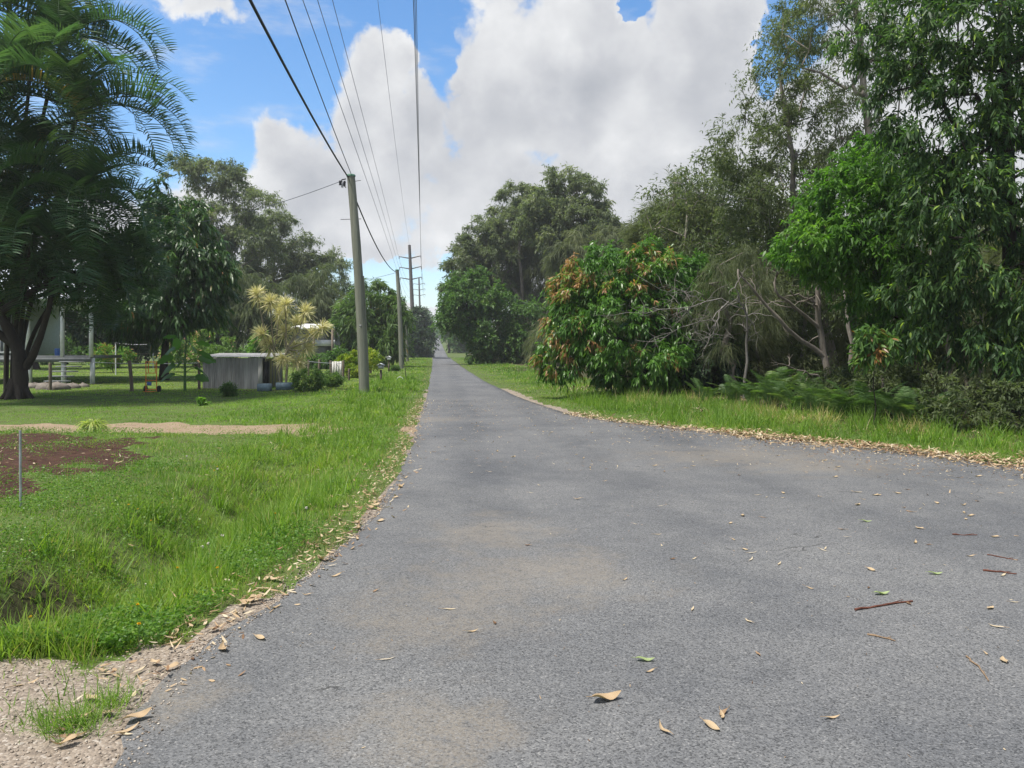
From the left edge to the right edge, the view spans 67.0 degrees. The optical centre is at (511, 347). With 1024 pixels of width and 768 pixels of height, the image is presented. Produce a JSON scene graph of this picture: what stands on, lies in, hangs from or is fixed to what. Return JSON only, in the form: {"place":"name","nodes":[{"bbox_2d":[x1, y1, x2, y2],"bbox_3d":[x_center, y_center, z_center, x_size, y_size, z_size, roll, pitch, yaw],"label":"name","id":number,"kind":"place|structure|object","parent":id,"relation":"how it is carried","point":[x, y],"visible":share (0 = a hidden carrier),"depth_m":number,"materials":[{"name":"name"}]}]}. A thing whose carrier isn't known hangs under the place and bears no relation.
{"place":"outdoors","nodes":[
{"label":"outdoors","id":0,"kind":"place"},
{"bbox_2d":[0,269,182,383],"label":"raised house","id":1,"kind":"structure","parent":0,"point":[54,337],"depth_m":34.12,"materials":[{"name":"white paint"}]},
{"bbox_2d":[0,422,417,436],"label":"dirt driveway","id":2,"kind":"structure","parent":0,"point":[191,428],"depth_m":15.45,"materials":[{"name":"beige soil"}]},
{"bbox_2d":[0,339,1023,669],"bbox_3d":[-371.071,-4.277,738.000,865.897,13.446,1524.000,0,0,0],"label":"ground","id":3,"kind":"structure","parent":0,"point":[138,413],"depth_m":11.28,"materials":[{"name":"green plant"}]},
{"bbox_2d":[19,430,21,506],"bbox_3d":[-4.833,1.241,7.604,0.038,0.860,0.027,0,0,40],"label":"metal stake","id":4,"kind":"object","parent":3,"relation":"on","point":[20,464],"visible":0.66,"depth_m":7.60,"materials":[{"name":"metal"}]},
{"bbox_2d":[0,146,81,274],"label":"palm tree","id":5,"kind":"object","parent":3,"relation":"on","point":[13,170],"visible":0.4,"depth_m":22.65,"materials":[{"name":"green plant"}]},
{"bbox_2d":[0,569,94,629],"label":"ditch","id":6,"kind":"object","parent":3,"relation":"on","point":[33,593],"visible":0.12,"depth_m":5.93,"materials":[{"name":"green plant"}]},
{"bbox_2d":[1,269,105,368],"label":"backyard tree","id":7,"kind":"object","parent":3,"relation":"on","point":[77,332],"visible":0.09,"depth_m":57.65,"materials":[{"name":"green plant"}]},
{"bbox_2d":[0,333,107,364],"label":"backyard tree","id":8,"kind":"object","parent":3,"relation":"on","point":[71,348],"visible":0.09,"depth_m":73.30,"materials":[{"name":"green plant"}]},
{"bbox_2d":[0,10,115,175],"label":"palm tree","id":9,"kind":"object","parent":3,"relation":"on","point":[6,50],"visible":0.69,"depth_m":21.81,"materials":[{"name":"green plant"}]},
{"bbox_2d":[0,0,116,107],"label":"palm tree","id":10,"kind":"object","parent":3,"relation":"on","point":[97,24],"visible":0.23,"depth_m":25.52,"materials":[{"name":"green plant"}]},
{"bbox_2d":[0,184,140,378],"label":"tree foliage","id":11,"kind":"object","parent":3,"relation":"on","point":[31,216],"visible":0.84,"depth_m":22.83,"materials":[{"name":"green plant"}]},
{"bbox_2d":[0,87,143,390],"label":"palm tree","id":12,"kind":"object","parent":3,"relation":"on","point":[28,131],"visible":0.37,"depth_m":23.97,"materials":[{"name":"green plant"}]},
{"bbox_2d":[0,0,149,324],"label":"palm tree","id":13,"kind":"object","parent":3,"relation":"on","point":[49,43],"visible":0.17,"depth_m":24.68,"materials":[{"name":"green plant"}]},
{"bbox_2d":[0,103,159,399],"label":"dark forked tree","id":14,"kind":"object","parent":3,"relation":"on","point":[16,387],"visible":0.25,"depth_m":24.52,"materials":[{"name":"green plant"}]},
{"bbox_2d":[0,433,163,498],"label":"red soil bed","id":15,"kind":"object","parent":3,"relation":"on","point":[57,457],"visible":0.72,"depth_m":10.78,"materials":[{"name":"brown soil"}]},
{"bbox_2d":[0,0,177,333],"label":"palm tree","id":16,"kind":"object","parent":3,"relation":"on","point":[64,10],"visible":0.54,"depth_m":24.00,"materials":[{"name":"green plant"}]},
{"bbox_2d":[0,221,180,355],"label":"palm tree","id":17,"kind":"object","parent":3,"relation":"on","point":[111,313],"visible":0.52,"depth_m":24.56,"materials":[{"name":"green plant"}]},
{"bbox_2d":[72,418,111,432],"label":"spiky plant","id":18,"kind":"object","parent":3,"relation":"on","point":[95,423],"visible":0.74,"depth_m":13.94,"materials":[{"name":"green plant"}]},
{"bbox_2d":[0,132,190,348],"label":"palm tree","id":19,"kind":"object","parent":3,"relation":"on","point":[88,176],"visible":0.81,"depth_m":22.80,"materials":[{"name":"green plant"}]},
{"bbox_2d":[0,15,197,341],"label":"palm tree","id":20,"kind":"object","parent":3,"relation":"on","point":[88,97],"visible":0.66,"depth_m":23.13,"materials":[{"name":"green plant"}]},
{"bbox_2d":[85,342,136,372],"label":"round bush","id":21,"kind":"object","parent":3,"relation":"on","point":[109,362],"visible":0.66,"depth_m":49.92,"materials":[{"name":"green plant"}]},
{"bbox_2d":[72,265,185,367],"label":"backyard tree","id":22,"kind":"object","parent":3,"relation":"on","point":[143,349],"visible":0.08,"depth_m":60.99,"materials":[{"name":"green plant"}]},
{"bbox_2d":[143,361,160,391],"bbox_3d":[-12.825,1.027,27.473,0.540,1.085,0.445,0,0,0],"label":"hand trolley","id":23,"kind":"object","parent":3,"relation":"on","point":[146,389],"visible":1,"depth_m":27.49,"materials":[{"name":"metal"}]},
{"bbox_2d":[86,173,243,380],"bbox_3d":[-17.022,-3.599,37.588,8.006,10.394,5.919,0,0,0],"label":"mango tree","id":24,"kind":"object","parent":3,"relation":"on","point":[207,287],"visible":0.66,"depth_m":36.95,"materials":[{"name":"green plant"}]},
{"bbox_2d":[126,344,243,363],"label":"backyard tree","id":25,"kind":"object","parent":3,"relation":"on","point":[139,359],"visible":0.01,"depth_m":77.91,"materials":[{"name":"green plant"}]},
{"bbox_2d":[157,334,215,390],"bbox_3d":[-11.814,0.530,27.920,2.171,2.083,1.580,0,0,0],"label":"broad leaved plant","id":26,"kind":"object","parent":3,"relation":"on","point":[205,357],"visible":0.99,"depth_m":28.00,"materials":[{"name":"green plant"}]},
{"bbox_2d":[139,297,245,366],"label":"backyard tree","id":27,"kind":"object","parent":3,"relation":"on","point":[217,337],"visible":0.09,"depth_m":65.08,"materials":[{"name":"green plant"}]},
{"bbox_2d":[157,327,244,366],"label":"flowering bush","id":28,"kind":"object","parent":3,"relation":"on","point":[215,348],"visible":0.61,"depth_m":51.35,"materials":[{"name":"green plant"}]},
{"bbox_2d":[0,358,410,425],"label":"lawn grass","id":29,"kind":"structure","parent":3,"relation":"on","point":[231,414],"depth_m":23.25,"materials":[{"name":"green plant"}]},
{"bbox_2d":[138,149,294,288],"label":"gum tree","id":30,"kind":"object","parent":3,"relation":"on","point":[246,229],"visible":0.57,"depth_m":80.78,"materials":[{"name":"green plant"}]},
{"bbox_2d":[0,357,432,744],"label":"verge grass","id":31,"kind":"structure","parent":3,"relation":"on","point":[299,498],"depth_m":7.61,"materials":[{"name":"green plant"}]},
{"bbox_2d":[219,380,238,396],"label":"weed bush","id":32,"kind":"object","parent":3,"relation":"on","point":[229,389],"visible":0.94,"depth_m":25.37,"materials":[{"name":"green plant"}]},
{"bbox_2d":[203,353,285,388],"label":"chicken coop","id":33,"kind":"structure","parent":3,"relation":"on","point":[246,373],"depth_m":29.99,"materials":[{"name":"metal"}]},
{"bbox_2d":[211,262,302,357],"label":"backyard tree","id":34,"kind":"object","parent":3,"relation":"on","point":[247,315],"visible":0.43,"depth_m":64.78,"materials":[{"name":"green plant"}]},
{"bbox_2d":[242,331,274,357],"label":"round bush","id":35,"kind":"object","parent":3,"relation":"on","point":[252,347],"visible":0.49,"depth_m":57.40,"materials":[{"name":"green plant"}]},
{"bbox_2d":[276,382,293,389],"bbox_3d":[-8.607,1.448,29.300,0.580,0.280,0.350,0,0,0],"label":"planter box","id":36,"kind":"object","parent":3,"relation":"on","point":[283,386],"visible":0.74,"depth_m":29.12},
{"bbox_2d":[247,283,334,382],"bbox_3d":[-8.354,-0.487,29.350,3.323,3.959,1.968,0,0,0],"label":"dracaena","id":37,"kind":"object","parent":36,"relation":"in","point":[266,342],"visible":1,"depth_m":29.23,"materials":[{"name":"plant"}]},
{"bbox_2d":[236,208,346,357],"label":"gum tree","id":38,"kind":"object","parent":3,"relation":"on","point":[303,261],"visible":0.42,"depth_m":87.03,"materials":[{"name":"green plant"}]},
{"bbox_2d":[264,265,347,357],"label":"backyard tree","id":39,"kind":"object","parent":3,"relation":"on","point":[318,295],"visible":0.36,"depth_m":71.05,"materials":[{"name":"green plant"}]},
{"bbox_2d":[288,366,327,391],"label":"weed bush","id":40,"kind":"object","parent":3,"relation":"on","point":[318,380],"visible":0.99,"depth_m":28.35,"materials":[{"name":"green plant"}]},
{"bbox_2d":[299,350,328,368],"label":"garden bush","id":41,"kind":"object","parent":3,"relation":"on","point":[317,356],"visible":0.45,"depth_m":57.41,"materials":[{"name":"green plant"}]},
{"bbox_2d":[291,324,339,366],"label":"distant house","id":42,"kind":"structure","parent":3,"relation":"on","point":[324,345],"depth_m":63.00,"materials":[{"name":"white paint"}]},
{"bbox_2d":[279,251,353,302],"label":"gum tree","id":43,"kind":"object","parent":3,"relation":"on","point":[341,264],"visible":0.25,"depth_m":103.66,"materials":[{"name":"green plant"}]},
{"bbox_2d":[321,368,347,387],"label":"weed bush","id":44,"kind":"object","parent":3,"relation":"on","point":[334,379],"visible":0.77,"depth_m":30.84,"materials":[{"name":"green plant"}]},
{"bbox_2d":[322,345,349,368],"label":"garden bush","id":45,"kind":"object","parent":3,"relation":"on","point":[332,355],"visible":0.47,"depth_m":56.57,"materials":[{"name":"green plant"}]},
{"bbox_2d":[339,174,368,392],"bbox_3d":[-5.470,-2.079,26.887,1.042,7.912,0.394,0,0,0],"label":"power pole","id":46,"kind":"object","parent":3,"relation":"on","point":[362,338],"visible":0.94,"depth_m":26.77,"materials":[{"name":"grey metal"}]},
{"bbox_2d":[248,0,347,176],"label":"power cable","id":47,"kind":"object","parent":46,"relation":"attached to","point":[277,51],"visible":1,"depth_m":14.31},
{"bbox_2d":[285,0,350,172],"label":"overhead wire","id":48,"kind":"object","parent":46,"relation":"attached to","point":[313,76],"visible":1,"depth_m":15.86,"materials":[{"name":"metal"}]},
{"bbox_2d":[334,346,383,377],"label":"clipped hedge","id":49,"kind":"object","parent":3,"relation":"on","point":[374,359],"visible":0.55,"depth_m":41.37,"materials":[{"name":"green plant"}]},
{"bbox_2d":[327,277,417,366],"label":"weeping tree","id":50,"kind":"object","parent":3,"relation":"on","point":[385,341],"visible":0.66,"depth_m":63.13,"materials":[{"name":"green plant"}]},
{"bbox_2d":[395,269,403,368],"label":"power pole","id":51,"kind":"object","parent":3,"relation":"on","point":[400,336],"visible":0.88,"depth_m":59.26,"materials":[{"name":"grey wood"}]},
{"bbox_2d":[399,245,421,314],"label":"transmission pole","id":52,"kind":"object","parent":3,"relation":"on","point":[410,268],"visible":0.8,"depth_m":149.77,"materials":[{"name":"wood"}]},
{"bbox_2d":[403,314,435,357],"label":"tree","id":53,"kind":"object","parent":3,"relation":"on","point":[424,341],"visible":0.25,"depth_m":131.06,"materials":[{"name":"green plant"}]},
{"bbox_2d":[408,305,439,357],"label":"tree","id":54,"kind":"object","parent":3,"relation":"on","point":[424,320],"visible":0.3,"depth_m":149.25,"materials":[{"name":"green plant"}]},
{"bbox_2d":[435,309,470,352],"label":"tree","id":55,"kind":"object","parent":3,"relation":"on","point":[455,345],"visible":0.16,"depth_m":183.57,"materials":[{"name":"green plant"}]},
{"bbox_2d":[428,265,547,364],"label":"leafy tree","id":56,"kind":"object","parent":3,"relation":"on","point":[464,317],"visible":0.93,"depth_m":72.98,"materials":[{"name":"green plant"}]},
{"bbox_2d":[0,389,1016,767],"bbox_3d":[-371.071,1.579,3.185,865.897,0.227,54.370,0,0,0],"label":"gravel shoulder","id":57,"kind":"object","parent":3,"relation":"on","point":[22,747],"visible":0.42,"depth_m":3.59},
{"bbox_2d":[0,485,397,767],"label":"loose gravel","id":58,"kind":"structure","parent":57,"relation":"on","point":[140,690],"depth_m":3.82,"materials":[{"name":"beige gravel"}]},
{"bbox_2d":[0,385,1023,757],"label":"leaf litter","id":59,"kind":"object","parent":3,"relation":"on","point":[856,445],"visible":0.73,"depth_m":11.52,"materials":[{"name":"brown plant"}]},
{"bbox_2d":[452,357,1023,463],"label":"verge grass","id":60,"kind":"structure","parent":3,"relation":"on","point":[667,407],"depth_m":15.91,"materials":[{"name":"green plant"}]},
{"bbox_2d":[0,0,1023,336],"label":"sky","id":61,"kind":"structure","parent":0,"point":[621,92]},
{"bbox_2d":[113,338,1023,767],"bbox_3d":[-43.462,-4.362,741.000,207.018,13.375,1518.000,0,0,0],"label":"road","id":62,"kind":"structure","parent":0,"point":[515,684],"depth_m":4.54,"materials":[{"name":"grey asphalt"}]},
{"bbox_2d":[446,341,1023,442],"bbox_3d":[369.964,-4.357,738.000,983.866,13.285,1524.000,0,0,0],"label":"forest floor","id":63,"kind":"structure","parent":0,"point":[585,375],"depth_m":20.04,"materials":[{"name":"plant"}]},
{"bbox_2d":[435,179,559,329],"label":"gum tree","id":64,"kind":"object","parent":63,"relation":"on","point":[495,234],"visible":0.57,"depth_m":83.26,"materials":[{"name":"green plant"}]},
{"bbox_2d":[454,198,588,360],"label":"casuarina tree","id":65,"kind":"object","parent":63,"relation":"on","point":[530,265],"visible":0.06,"depth_m":85.27,"materials":[{"name":"green plant"}]},
{"bbox_2d":[508,161,626,258],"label":"gum tree","id":66,"kind":"object","parent":63,"relation":"on","point":[563,213],"visible":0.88,"depth_m":74.86,"materials":[{"name":"green plant"}]},
{"bbox_2d":[521,223,670,365],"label":"casuarina tree","id":67,"kind":"object","parent":63,"relation":"on","point":[555,259],"visible":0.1,"depth_m":64.89,"materials":[{"name":"green plant"}]},
{"bbox_2d":[586,269,636,371],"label":"scrub tree","id":68,"kind":"object","parent":63,"relation":"on","point":[616,323],"visible":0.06,"depth_m":39.54,"materials":[{"name":"green plant"}]},
{"bbox_2d":[526,232,751,394],"bbox_3d":[4.154,-1.005,24.687,7.113,5.566,4.655,0,0,-25],"label":"lychee tree","id":69,"kind":"object","parent":63,"relation":"on","point":[584,329],"visible":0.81,"depth_m":24.11,"materials":[{"name":"green plant"}]},
{"bbox_2d":[610,168,748,305],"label":"casuarina tree","id":70,"kind":"object","parent":63,"relation":"on","point":[633,236],"visible":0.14,"depth_m":35.54,"materials":[{"name":"green plant"}]},
{"bbox_2d":[591,266,771,397],"bbox_3d":[4.739,-0.470,21.773,5.585,3.883,1.619,0,0,-12],"label":"dead tree","id":71,"kind":"object","parent":63,"relation":"on","point":[746,330],"visible":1,"depth_m":21.84,"materials":[{"name":"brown wood"}]},
{"bbox_2d":[630,159,750,318],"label":"scrub tree","id":72,"kind":"object","parent":63,"relation":"on","point":[687,248],"visible":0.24,"depth_m":32.56,"materials":[{"name":"green plant"}]},
{"bbox_2d":[643,294,764,394],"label":"shade tree","id":73,"kind":"object","parent":63,"relation":"on","point":[696,371],"visible":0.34,"depth_m":23.65,"materials":[{"name":"green plant"}]},
{"bbox_2d":[684,378,725,400],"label":"fern","id":74,"kind":"object","parent":63,"relation":"on","point":[703,389],"visible":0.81,"depth_m":21.12,"materials":[{"name":"green plant"}]},
{"bbox_2d":[668,143,773,378],"bbox_3d":[9.332,-3.173,33.748,5.026,11.328,5.698,0,0,15],"label":"scrub tree","id":75,"kind":"object","parent":63,"relation":"on","point":[703,195],"visible":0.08,"depth_m":33.43,"materials":[{"name":"green plant"}]},
{"bbox_2d":[706,374,750,403],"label":"fern","id":76,"kind":"object","parent":63,"relation":"on","point":[731,391],"visible":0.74,"depth_m":20.50,"materials":[{"name":"green plant"}]},
{"bbox_2d":[679,239,795,395],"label":"casuarina tree","id":77,"kind":"object","parent":63,"relation":"on","point":[724,351],"visible":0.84,"depth_m":22.96,"materials":[{"name":"green plant"}]},
{"bbox_2d":[729,378,773,404],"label":"fern","id":78,"kind":"object","parent":63,"relation":"on","point":[750,393],"visible":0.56,"depth_m":19.35,"materials":[{"name":"green plant"}]},
{"bbox_2d":[727,267,792,384],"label":"scrub tree","id":79,"kind":"object","parent":63,"relation":"on","point":[755,317],"visible":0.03,"depth_m":29.78,"materials":[{"name":"green plant"}]},
{"bbox_2d":[727,243,809,385],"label":"scrub tree","id":80,"kind":"object","parent":63,"relation":"on","point":[764,343],"visible":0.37,"depth_m":25.09,"materials":[{"name":"green plant"}]},
{"bbox_2d":[741,370,798,407],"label":"fern","id":81,"kind":"object","parent":63,"relation":"on","point":[765,396],"visible":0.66,"depth_m":18.67,"materials":[{"name":"green plant"}]},
{"bbox_2d":[712,150,839,382],"bbox_3d":[10.555,-2.767,30.846,5.835,10.226,5.146,0,0,-4],"label":"scrub tree","id":82,"kind":"object","parent":63,"relation":"on","point":[758,243],"visible":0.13,"depth_m":30.65,"materials":[{"name":"green plant"}]},
{"bbox_2d":[733,366,820,402],"bbox_3d":[6.764,0.984,19.748,2.209,0.978,1.998,0,0,-37],"label":"fern","id":83,"kind":"object","parent":63,"relation":"on","point":[773,375],"visible":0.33,"depth_m":19.81,"materials":[{"name":"green plant"}]},
{"bbox_2d":[737,254,830,379],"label":"forked tree","id":84,"kind":"object","parent":63,"relation":"on","point":[821,352],"visible":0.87,"depth_m":19.28,"materials":[{"name":"grey plant"}]},
{"bbox_2d":[694,0,874,372],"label":"paperbark tree","id":85,"kind":"object","parent":63,"relation":"on","point":[788,115],"visible":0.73,"depth_m":26.15,"materials":[{"name":"green plant"}]},
{"bbox_2d":[756,380,820,410],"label":"fern","id":86,"kind":"object","parent":63,"relation":"on","point":[784,397],"visible":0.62,"depth_m":17.91,"materials":[{"name":"green plant"}]},
{"bbox_2d":[753,184,847,388],"bbox_3d":[9.621,-1.702,25.890,3.802,7.674,3.354,0,0,-7],"label":"scrub tree","id":87,"kind":"object","parent":63,"relation":"on","point":[800,352],"visible":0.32,"depth_m":25.68,"materials":[{"name":"green plant"}]},
{"bbox_2d":[764,242,847,376],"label":"scrub tree","id":88,"kind":"object","parent":63,"relation":"on","point":[817,332],"visible":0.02,"depth_m":32.19,"materials":[{"name":"green plant"}]},
{"bbox_2d":[784,371,875,412],"bbox_3d":[6.969,1.004,17.106,1.826,0.980,1.532,0,0,16],"label":"fern","id":89,"kind":"object","parent":63,"relation":"on","point":[809,391],"visible":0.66,"depth_m":17.00,"materials":[{"name":"green plant"}]},
{"bbox_2d":[803,261,862,377],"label":"scrub tree","id":90,"kind":"object","parent":63,"relation":"on","point":[842,341],"visible":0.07,"depth_m":29.79,"materials":[{"name":"green plant"}]},
{"bbox_2d":[798,365,868,412],"bbox_3d":[7.366,1.089,17.554,1.909,1.476,1.511,0,0,0],"label":"undergrowth shrub","id":91,"kind":"object","parent":63,"relation":"on","point":[837,378],"visible":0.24,"depth_m":17.41,"materials":[{"name":"green plant"}]},
{"bbox_2d":[843,213,853,369],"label":"slender tree","id":92,"kind":"object","parent":63,"relation":"on","point":[849,332],"visible":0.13,"depth_m":20.94,"materials":[{"name":"grey plant"}]},
{"bbox_2d":[813,387,885,416],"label":"fern","id":93,"kind":"object","parent":63,"relation":"on","point":[839,401],"visible":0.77,"depth_m":16.00,"materials":[{"name":"green plant"}]},
{"bbox_2d":[760,0,956,391],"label":"paperbark tree","id":94,"kind":"object","parent":63,"relation":"on","point":[806,45],"visible":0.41,"depth_m":24.23,"materials":[{"name":"green plant"}]},
{"bbox_2d":[758,123,972,411],"bbox_3d":[7.849,-1.760,17.017,4.445,6.513,3.145,0,0,-9],"label":"bright green tree","id":95,"kind":"object","parent":63,"relation":"on","point":[837,250],"visible":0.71,"depth_m":16.63,"materials":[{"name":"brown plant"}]},
{"bbox_2d":[826,380,914,415],"bbox_3d":[7.260,1.075,15.773,1.424,0.853,1.588,0,0,-20],"label":"fern","id":96,"kind":"object","parent":63,"relation":"on","point":[858,384],"visible":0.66,"depth_m":15.62,"materials":[{"name":"green plant"}]},
{"bbox_2d":[847,322,902,428],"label":"sapling","id":97,"kind":"object","parent":63,"relation":"on","point":[867,352],"visible":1,"depth_m":14.47,"materials":[{"name":"green plant"}]},
{"bbox_2d":[837,357,934,418],"bbox_3d":[8.070,0.928,16.572,2.197,1.617,1.618,0,0,-27],"label":"undergrowth shrub","id":98,"kind":"object","parent":63,"relation":"on","point":[910,376],"visible":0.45,"depth_m":16.27,"materials":[{"name":"green plant"}]},
{"bbox_2d":[849,386,931,421],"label":"fern","id":99,"kind":"object","parent":63,"relation":"on","point":[897,402],"visible":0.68,"depth_m":14.96,"materials":[{"name":"green plant"}]},
{"bbox_2d":[824,163,969,399],"bbox_3d":[10.534,-1.518,21.032,3.833,7.314,3.381,0,0,42],"label":"scrub tree","id":100,"kind":"object","parent":63,"relation":"on","point":[928,380],"visible":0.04,"depth_m":20.46,"materials":[{"name":"green plant"}]},
{"bbox_2d":[823,0,1023,420],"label":"glossy green tree","id":101,"kind":"object","parent":63,"relation":"on","point":[990,192],"visible":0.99,"depth_m":14.43,"materials":[{"name":"green plant"}]},
{"bbox_2d":[886,387,973,422],"bbox_3d":[7.839,1.098,14.517,1.146,0.739,1.394,0,0,-33],"label":"fern","id":102,"kind":"object","parent":63,"relation":"on","point":[911,402],"visible":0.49,"depth_m":14.43,"materials":[{"name":"green plant"}]},
{"bbox_2d":[913,368,1006,432],"bbox_3d":[8.238,1.052,14.039,1.871,1.388,1.450,0,0,-33],"label":"undergrowth shrub","id":103,"kind":"object","parent":63,"relation":"on","point":[972,407],"visible":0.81,"depth_m":13.81,"materials":[{"name":"green plant"}]},
{"bbox_2d":[913,226,1022,402],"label":"scrub tree","id":104,"kind":"object","parent":63,"relation":"on","point":[937,360],"visible":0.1,"depth_m":20.18,"materials":[{"name":"green plant"}]},
{"bbox_2d":[950,181,1023,394],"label":"scrub tree","id":105,"kind":"object","parent":63,"relation":"on","point":[999,261],"visible":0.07,"depth_m":19.28,"materials":[{"name":"green plant"}]},
{"bbox_2d":[974,376,1023,433],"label":"undergrowth shrub","id":106,"kind":"object","parent":63,"relation":"on","point":[1008,407],"visible":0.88,"depth_m":13.31,"materials":[{"name":"green plant"}]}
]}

